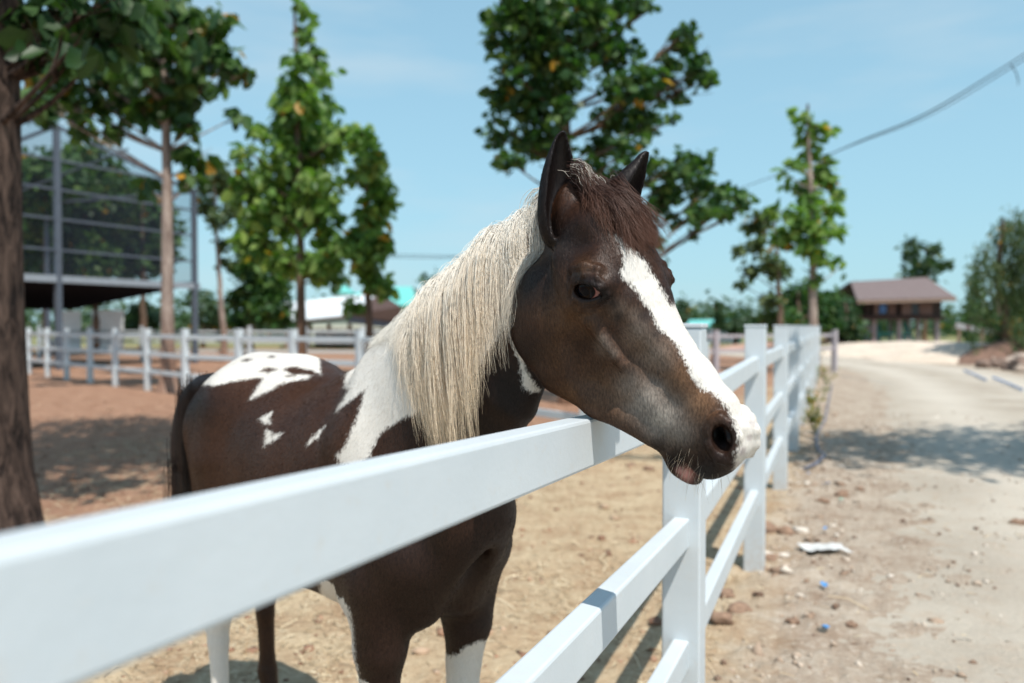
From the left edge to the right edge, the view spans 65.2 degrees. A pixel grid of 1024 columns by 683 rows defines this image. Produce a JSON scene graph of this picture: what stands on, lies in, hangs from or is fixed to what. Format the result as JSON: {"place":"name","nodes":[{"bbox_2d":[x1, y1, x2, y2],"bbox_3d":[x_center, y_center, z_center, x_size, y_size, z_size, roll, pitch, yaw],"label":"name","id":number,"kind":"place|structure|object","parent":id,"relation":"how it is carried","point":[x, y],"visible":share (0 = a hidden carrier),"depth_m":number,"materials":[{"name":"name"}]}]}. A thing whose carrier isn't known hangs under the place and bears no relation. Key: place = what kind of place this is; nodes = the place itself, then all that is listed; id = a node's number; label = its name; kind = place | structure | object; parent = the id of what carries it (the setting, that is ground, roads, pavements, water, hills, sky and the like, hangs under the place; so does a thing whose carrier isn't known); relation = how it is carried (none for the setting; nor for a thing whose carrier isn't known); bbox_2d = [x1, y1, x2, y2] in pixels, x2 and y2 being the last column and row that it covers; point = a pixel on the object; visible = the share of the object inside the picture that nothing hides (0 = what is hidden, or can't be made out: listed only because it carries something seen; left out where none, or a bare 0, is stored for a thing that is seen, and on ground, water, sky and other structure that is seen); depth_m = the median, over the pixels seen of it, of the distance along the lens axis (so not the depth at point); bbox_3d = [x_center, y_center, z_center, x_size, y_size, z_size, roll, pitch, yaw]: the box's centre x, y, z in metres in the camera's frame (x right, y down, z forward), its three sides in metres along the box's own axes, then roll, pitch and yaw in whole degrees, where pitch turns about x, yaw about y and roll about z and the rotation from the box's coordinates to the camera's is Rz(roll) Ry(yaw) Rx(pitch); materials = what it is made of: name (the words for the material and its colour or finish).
{"place":"outdoors","nodes":[
{"label":"outdoors","id":0,"kind":"place"},
{"bbox_2d":[313,284,414,336],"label":"teal roofed house","id":1,"kind":"structure","parent":0,"point":[406,293],"depth_m":75.79,"materials":[{"name":"teal metal"}]},
{"bbox_2d":[387,255,458,257],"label":"power cable","id":2,"kind":"object","parent":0,"point":[421,257],"visible":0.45,"depth_m":59.75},
{"bbox_2d":[21,0,1023,326],"label":"sky","id":3,"kind":"structure","parent":0,"point":[416,69],"materials":[{"name":"blue"}]},
{"bbox_2d":[28,327,1023,682],"bbox_3d":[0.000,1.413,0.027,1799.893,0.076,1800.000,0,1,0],"label":"ground","id":4,"kind":"structure","parent":0,"point":[854,397],"depth_m":5.23,"materials":[{"name":"soil"}]},
{"bbox_2d":[22,144,103,355],"bbox_3d":[-21.588,-4.377,37.276,5.427,10.552,9.830,-1,1,-25],"label":"tree","id":5,"kind":"object","parent":4,"relation":"on","point":[35,170],"visible":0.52,"depth_m":35.64,"materials":[{"name":"green plant"}]},
{"bbox_2d":[53,311,80,352],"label":"board","id":6,"kind":"object","parent":4,"relation":"on","point":[71,320],"visible":0.36,"depth_m":40.93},
{"bbox_2d":[0,0,161,533],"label":"tree","id":7,"kind":"object","parent":4,"relation":"on","point":[80,39],"visible":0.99,"depth_m":5.26,"materials":[{"name":"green plant"}]},
{"bbox_2d":[35,134,142,353],"bbox_3d":[-21.241,-4.960,40.386,5.802,11.728,8.955,0,1,-22],"label":"tree","id":8,"kind":"object","parent":4,"relation":"on","point":[103,239],"visible":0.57,"depth_m":38.67,"materials":[{"name":"green plant"}]},
{"bbox_2d":[91,310,123,348],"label":"board","id":9,"kind":"object","parent":4,"relation":"on","point":[109,319],"visible":0.36,"depth_m":41.43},
{"bbox_2d":[22,120,199,369],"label":"netted hall","id":10,"kind":"structure","parent":4,"relation":"on","point":[57,292],"depth_m":28.05,"materials":[{"name":"grey metal"}]},
{"bbox_2d":[21,0,257,392],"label":"tree","id":11,"kind":"object","parent":4,"relation":"on","point":[196,51],"visible":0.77,"depth_m":16.84,"materials":[{"name":"green plant"}]},
{"bbox_2d":[124,300,160,333],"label":"tree","id":12,"kind":"object","parent":4,"relation":"on","point":[132,318],"visible":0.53,"depth_m":46.04,"materials":[{"name":"green plant"}]},
{"bbox_2d":[108,175,189,349],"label":"tree","id":13,"kind":"object","parent":4,"relation":"on","point":[150,217],"visible":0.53,"depth_m":42.08,"materials":[{"name":"green plant"}]},
{"bbox_2d":[177,288,233,347],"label":"tree","id":14,"kind":"object","parent":4,"relation":"on","point":[209,303],"visible":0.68,"depth_m":51.49,"materials":[{"name":"green plant"}]},
{"bbox_2d":[37,326,379,360],"bbox_3d":[-11.450,0.144,31.609,16.468,1.528,0.126,0,1,10],"label":"rail fence","id":15,"kind":"object","parent":4,"relation":"on","point":[249,331],"visible":0.38,"depth_m":31.69,"materials":[{"name":"white paint"}]},
{"bbox_2d":[190,160,245,362],"bbox_3d":[-11.712,-3.047,31.184,3.159,7.923,2.252,1,1,33],"label":"tree","id":16,"kind":"object","parent":4,"relation":"on","point":[217,185],"visible":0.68,"depth_m":30.82,"materials":[{"name":"green plant"}]},
{"bbox_2d":[224,218,295,355],"bbox_3d":[-11.049,-2.407,33.893,5.548,6.804,3.336,1,1,37],"label":"tree","id":17,"kind":"object","parent":4,"relation":"on","point":[259,299],"visible":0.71,"depth_m":32.77,"materials":[{"name":"green plant"}]},
{"bbox_2d":[219,0,361,354],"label":"tree","id":18,"kind":"object","parent":4,"relation":"on","point":[299,201],"visible":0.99,"depth_m":22.70,"materials":[{"name":"green plant"}]},
{"bbox_2d":[285,295,400,348],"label":"barn","id":19,"kind":"structure","parent":4,"relation":"on","point":[385,313],"depth_m":50.49,"materials":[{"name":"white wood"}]},
{"bbox_2d":[331,123,403,352],"bbox_3d":[-3.961,-2.426,21.780,2.120,7.095,2.282,0,1,0],"label":"tree","id":20,"kind":"object","parent":4,"relation":"on","point":[365,245],"visible":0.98,"depth_m":21.61,"materials":[{"name":"green plant"}]},
{"bbox_2d":[26,328,708,419],"bbox_3d":[-8.913,0.421,18.840,0.999,1.468,30.765,-1,2,-45],"label":"rail fence","id":21,"kind":"object","parent":4,"relation":"on","point":[359,339],"visible":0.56,"depth_m":17.11,"materials":[{"name":"white paint"}]},
{"bbox_2d":[30,401,772,680],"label":"soil crumbs","id":22,"kind":"object","parent":4,"relation":"on","point":[655,620],"visible":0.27,"depth_m":5.29,"materials":[{"name":"brown soil"}]},
{"bbox_2d":[0,323,819,682],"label":"rail fence","id":23,"kind":"object","parent":4,"relation":"on","point":[82,599],"visible":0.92,"depth_m":0.74,"materials":[{"name":"white paint"}]},
{"bbox_2d":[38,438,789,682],"bbox_3d":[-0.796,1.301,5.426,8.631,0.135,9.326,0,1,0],"label":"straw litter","id":24,"kind":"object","parent":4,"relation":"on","point":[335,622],"visible":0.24,"depth_m":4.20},
{"bbox_2d":[162,130,761,682],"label":"horse","id":25,"kind":"object","parent":4,"relation":"on","point":[562,286],"visible":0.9,"depth_m":1.60},
{"bbox_2d":[25,268,1020,337],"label":"distant woods","id":26,"kind":"object","parent":4,"relation":"on","point":[947,324],"visible":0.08,"depth_m":112.87,"materials":[{"name":"green plant"}]},
{"bbox_2d":[473,0,760,404],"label":"tree","id":27,"kind":"object","parent":4,"relation":"on","point":[536,30],"visible":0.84,"depth_m":14.18,"materials":[{"name":"green plant"}]},
{"bbox_2d":[643,466,654,470],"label":"dirt clod","id":28,"kind":"object","parent":4,"relation":"on","point":[648,468],"visible":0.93,"depth_m":7.75,"materials":[{"name":"soil"}]},
{"bbox_2d":[675,298,701,322],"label":"tree","id":29,"kind":"object","parent":4,"relation":"on","point":[680,305],"visible":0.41,"depth_m":75.25,"materials":[{"name":"green plant"}]},
{"bbox_2d":[688,319,741,342],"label":"green shed","id":30,"kind":"structure","parent":4,"relation":"on","point":[721,340],"depth_m":66.61,"materials":[{"name":"metal"}]},
{"bbox_2d":[710,300,728,344],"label":"tree","id":31,"kind":"object","parent":4,"relation":"on","point":[720,318],"visible":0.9,"depth_m":59.60,"materials":[{"name":"green plant"}]},
{"bbox_2d":[710,611,733,624],"bbox_3d":[0.995,1.320,3.811,0.115,0.069,0.107,0,1,0],"label":"dirt clod","id":32,"kind":"object","parent":4,"relation":"on","point":[720,617],"visible":0.92,"depth_m":3.77,"materials":[{"name":"soil"}]},
{"bbox_2d":[719,588,734,598],"bbox_3d":[1.123,1.329,4.220,0.102,0.051,0.100,0,1,0],"label":"dirt clod","id":33,"kind":"object","parent":4,"relation":"on","point":[727,593],"visible":0.83,"depth_m":4.19,"materials":[{"name":"soil"}]},
{"bbox_2d":[724,311,742,343],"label":"tree","id":34,"kind":"object","parent":4,"relation":"on","point":[734,323],"visible":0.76,"depth_m":61.52,"materials":[{"name":"green plant"}]},
{"bbox_2d":[727,601,752,613],"bbox_3d":[1.136,1.334,3.973,0.127,0.071,0.099,-1,1,-27],"label":"dirt clod","id":35,"kind":"object","parent":4,"relation":"on","point":[738,607],"visible":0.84,"depth_m":3.95,"materials":[{"name":"soil"}]},
{"bbox_2d":[738,312,760,334],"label":"tree","id":36,"kind":"object","parent":4,"relation":"on","point":[748,319],"visible":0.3,"depth_m":58.27,"materials":[{"name":"green plant"}]},
{"bbox_2d":[730,208,795,363],"bbox_3d":[9.492,-2.077,30.197,2.457,6.034,2.040,-1,1,-32],"label":"tree","id":37,"kind":"object","parent":4,"relation":"on","point":[773,268],"visible":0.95,"depth_m":30.01,"materials":[{"name":"green plant"}]},
{"bbox_2d":[765,553,776,560],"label":"dirt clod","id":38,"kind":"object","parent":4,"relation":"on","point":[770,557],"visible":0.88,"depth_m":4.81,"materials":[{"name":"soil"}]},
{"bbox_2d":[707,330,837,373],"bbox_3d":[6.868,0.373,22.889,7.505,1.408,0.442,-1,1,-29],"label":"rail fence","id":39,"kind":"object","parent":4,"relation":"on","point":[715,336],"visible":0.33,"depth_m":22.43,"materials":[{"name":"grey wood"}]},
{"bbox_2d":[766,521,778,533],"bbox_3d":[1.741,1.281,5.498,0.218,0.152,0.164,0,1,0],"label":"dirt clod","id":40,"kind":"object","parent":4,"relation":"on","point":[771,527],"visible":0.19,"depth_m":5.46,"materials":[{"name":"soil"}]},
{"bbox_2d":[709,339,858,348],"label":"soil bank","id":41,"kind":"structure","parent":4,"relation":"on","point":[770,344],"depth_m":49.08,"materials":[{"name":"beige soil"}]},
{"bbox_2d":[777,525,793,535],"bbox_3d":[1.857,1.291,5.445,0.113,0.078,0.106,0,1,0],"label":"dirt clod","id":42,"kind":"object","parent":4,"relation":"on","point":[786,530],"visible":0.96,"depth_m":5.42,"materials":[{"name":"soil"}]},
{"bbox_2d":[785,617,799,624],"bbox_3d":[1.337,1.335,3.814,0.052,0.044,0.059,-1,1,-37],"label":"dirt clod","id":43,"kind":"object","parent":4,"relation":"on","point":[793,621],"visible":0.84,"depth_m":3.80,"materials":[{"name":"soil"}]},
{"bbox_2d":[761,104,850,372],"bbox_3d":[8.827,-3.014,24.020,2.230,8.130,2.582,1,1,37],"label":"tree","id":44,"kind":"object","parent":4,"relation":"on","point":[807,193],"visible":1,"depth_m":23.86,"materials":[{"name":"green plant"}]},
{"bbox_2d":[777,278,846,334],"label":"tree","id":45,"kind":"object","parent":4,"relation":"on","point":[829,303],"visible":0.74,"depth_m":47.84,"materials":[{"name":"green plant"}]},
{"bbox_2d":[801,404,823,433],"bbox_3d":[3.920,1.018,10.394,0.252,0.427,0.287,-1,1,-30],"label":"weed","id":46,"kind":"object","parent":4,"relation":"on","point":[813,419],"visible":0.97,"depth_m":10.39,"materials":[{"name":"green plant"}]},
{"bbox_2d":[803,384,832,469],"bbox_3d":[5.269,1.118,13.293,0.187,0.046,12.255,0,1,23],"label":"hose","id":47,"kind":"object","parent":4,"relation":"on","point":[820,451],"visible":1,"depth_m":9.41,"materials":[{"name":"rubber"}]},
{"bbox_2d":[806,387,829,411],"bbox_3d":[4.864,0.933,13.005,0.652,0.496,0.430,0,1,0],"label":"weed","id":48,"kind":"object","parent":4,"relation":"on","point":[810,400],"visible":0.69,"depth_m":13.00,"materials":[{"name":"green plant"}]},
{"bbox_2d":[817,497,829,503],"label":"dirt clod","id":49,"kind":"object","parent":4,"relation":"on","point":[823,500],"visible":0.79,"depth_m":6.35,"materials":[{"name":"soil"}]},
{"bbox_2d":[797,542,852,552],"bbox_3d":[1.946,1.284,4.996,0.268,0.053,0.258,0,1,0],"label":"paper scrap","id":50,"kind":"object","parent":4,"relation":"on","point":[808,547],"visible":1,"depth_m":4.99,"materials":[{"name":"white paper"}]},
{"bbox_2d":[815,365,839,389],"bbox_3d":[6.808,0.786,17.542,0.709,0.614,0.299,0,1,17],"label":"weed","id":51,"kind":"object","parent":4,"relation":"on","point":[824,376],"visible":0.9,"depth_m":17.54,"materials":[{"name":"beige plant"}]},
{"bbox_2d":[833,489,849,496],"bbox_3d":[2.717,1.260,6.601,0.122,0.078,0.109,-1,1,-28],"label":"dirt clod","id":52,"kind":"object","parent":4,"relation":"on","point":[842,492],"visible":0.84,"depth_m":6.57,"materials":[{"name":"soil"}]},
{"bbox_2d":[822,291,872,342],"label":"tree","id":53,"kind":"object","parent":4,"relation":"on","point":[853,331],"visible":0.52,"depth_m":48.52,"materials":[{"name":"green plant"}]},
{"bbox_2d":[845,620,858,627],"bbox_3d":[1.594,1.333,3.760,0.056,0.043,0.058,-1,2,-43],"label":"dirt clod","id":54,"kind":"object","parent":4,"relation":"on","point":[851,624],"visible":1,"depth_m":3.75,"materials":[{"name":"soil"}]},
{"bbox_2d":[854,486,864,490],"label":"dirt clod","id":55,"kind":"object","parent":4,"relation":"on","point":[859,488],"visible":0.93,"depth_m":6.81,"materials":[{"name":"soil"}]},
{"bbox_2d":[735,411,1023,682],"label":"soil crumbs","id":56,"kind":"object","parent":4,"relation":"on","point":[931,620],"visible":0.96,"depth_m":5.50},
{"bbox_2d":[743,450,1023,681],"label":"straw litter","id":57,"kind":"object","parent":4,"relation":"on","point":[881,579],"visible":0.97,"depth_m":4.47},
{"bbox_2d":[820,341,954,356],"bbox_3d":[20.528,0.370,38.514,17.600,0.800,7.200,0,1,8],"label":"sand heap","id":58,"kind":"object","parent":4,"relation":"on","point":[866,349],"visible":0.37,"depth_m":37.12,"materials":[{"name":"beige sand"}]},
{"bbox_2d":[835,277,956,341],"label":"stilt house","id":59,"kind":"structure","parent":4,"relation":"on","point":[906,300],"depth_m":51.97,"materials":[{"name":"brown wood"}]},
{"bbox_2d":[874,303,895,315],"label":"window","id":60,"kind":"structure","parent":59,"relation":"in","point":[880,309],"depth_m":51.88,"materials":[{"name":"blue wood"}]},
{"bbox_2d":[901,302,932,315],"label":"wall","id":61,"kind":"structure","parent":59,"relation":"in","point":[913,308],"depth_m":51.82,"materials":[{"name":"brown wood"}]},
{"bbox_2d":[893,234,954,341],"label":"tree","id":62,"kind":"object","parent":4,"relation":"on","point":[925,266],"visible":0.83,"depth_m":69.61,"materials":[{"name":"green plant"}]},
{"bbox_2d":[865,342,988,363],"bbox_3d":[17.942,0.457,31.515,7.800,0.875,4.000,0,1,14],"label":"sand heap","id":63,"kind":"object","parent":4,"relation":"on","point":[948,353],"visible":0.54,"depth_m":31.01,"materials":[{"name":"beige sand"}]},
{"bbox_2d":[955,322,992,342],"bbox_3d":[19.418,0.025,33.594,0.302,1.649,1.436,-1,2,-44],"label":"barrier board","id":64,"kind":"object","parent":4,"relation":"on","point":[959,326],"visible":0.33,"depth_m":33.75,"materials":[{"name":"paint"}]},
{"bbox_2d":[975,359,992,367],"bbox_3d":[15.907,0.775,27.000,0.532,0.363,0.504,0,1,0],"label":"rubble chunk","id":65,"kind":"object","parent":4,"relation":"on","point":[984,363],"visible":0.84,"depth_m":26.85,"materials":[{"name":"beige stone"}]},
{"bbox_2d":[957,336,1023,364],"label":"soil heap","id":66,"kind":"object","parent":4,"relation":"on","point":[990,351],"visible":0.55,"depth_m":29.39,"materials":[{"name":"brown soil"}]},
{"bbox_2d":[960,271,1023,343],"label":"tree","id":67,"kind":"object","parent":4,"relation":"on","point":[965,335],"visible":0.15,"depth_m":35.58,"materials":[{"name":"green plant"}]},
{"bbox_2d":[961,204,1023,354],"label":"tree","id":68,"kind":"object","parent":4,"relation":"on","point":[1011,278],"visible":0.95,"depth_m":29.59,"materials":[{"name":"green plant"}]},
{"bbox_2d":[990,358,1005,367],"bbox_3d":[16.433,0.763,26.992,0.692,0.425,0.488,0,1,0],"label":"rubble chunk","id":69,"kind":"object","parent":4,"relation":"on","point":[997,362],"visible":0.61,"depth_m":26.86,"materials":[{"name":"brown stone"}]},
{"bbox_2d":[1000,361,1011,370],"bbox_3d":[15.971,0.823,25.480,0.642,0.503,0.562,-1,1,-25],"label":"rubble chunk","id":70,"kind":"object","parent":4,"relation":"on","point":[1006,366],"visible":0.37,"depth_m":25.45,"materials":[{"name":"brown stone"}]},
{"bbox_2d":[1005,356,1014,361],"bbox_3d":[16.887,0.748,27.002,0.765,0.521,0.740,-1,1,-37],"label":"rubble chunk","id":71,"kind":"object","parent":4,"relation":"on","point":[1008,358],"visible":0.21,"depth_m":26.88,"materials":[{"name":"beige stone"}]},
{"bbox_2d":[1008,518,1023,525],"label":"dirt clod","id":72,"kind":"object","parent":4,"relation":"on","point":[1016,521],"visible":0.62,"depth_m":5.64,"materials":[{"name":"soil"}]},
{"bbox_2d":[1010,356,1023,370],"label":"rubble chunk","id":73,"kind":"object","parent":4,"relation":"on","point":[1016,361],"visible":0.61,"depth_m":24.96,"materials":[{"name":"beige stone"}]},
{"bbox_2d":[1013,364,1023,372],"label":"rubble chunk","id":74,"kind":"object","parent":4,"relation":"on","point":[1019,368],"visible":0.91,"depth_m":24.43,"materials":[{"name":"beige stone"}]},
{"bbox_2d":[1013,353,1023,357],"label":"rubble chunk","id":75,"kind":"object","parent":4,"relation":"on","point":[1015,355],"visible":0.15,"depth_m":26.95,"materials":[{"name":"beige stone"}]},
{"bbox_2d":[700,54,1023,203],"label":"power cable","id":76,"kind":"object","parent":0,"point":[872,136],"visible":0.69,"depth_m":21.60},
{"bbox_2d":[709,349,1023,682],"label":"road","id":77,"kind":"structure","parent":0,"point":[921,391],"depth_m":6.27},
{"bbox_2d":[714,405,857,682],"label":"soil crumbs","id":78,"kind":"object","parent":77,"relation":"on","point":[756,649],"visible":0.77,"depth_m":4.61,"materials":[{"name":"brown soil"}]},
{"bbox_2d":[820,338,829,358],"bbox_3d":[12.140,0.311,31.219,0.601,1.032,0.426,1,1,40],"label":"weed","id":79,"kind":"object","parent":77,"relation":"on","point":[821,351],"visible":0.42,"depth_m":31.18,"materials":[{"name":"beige plant"}]},
{"bbox_2d":[964,370,986,380],"bbox_3d":[12.821,0.915,22.195,0.044,0.054,4.733,0,1,24],"label":"pipe","id":80,"kind":"object","parent":77,"relation":"on","point":[976,375],"visible":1,"depth_m":21.57,"materials":[{"name":"grey plastic"}]},
{"bbox_2d":[992,377,1022,390],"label":"pipe","id":81,"kind":"object","parent":77,"relation":"on","point":[1015,386],"visible":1,"depth_m":18.57,"materials":[{"name":"grey plastic"}]}
]}

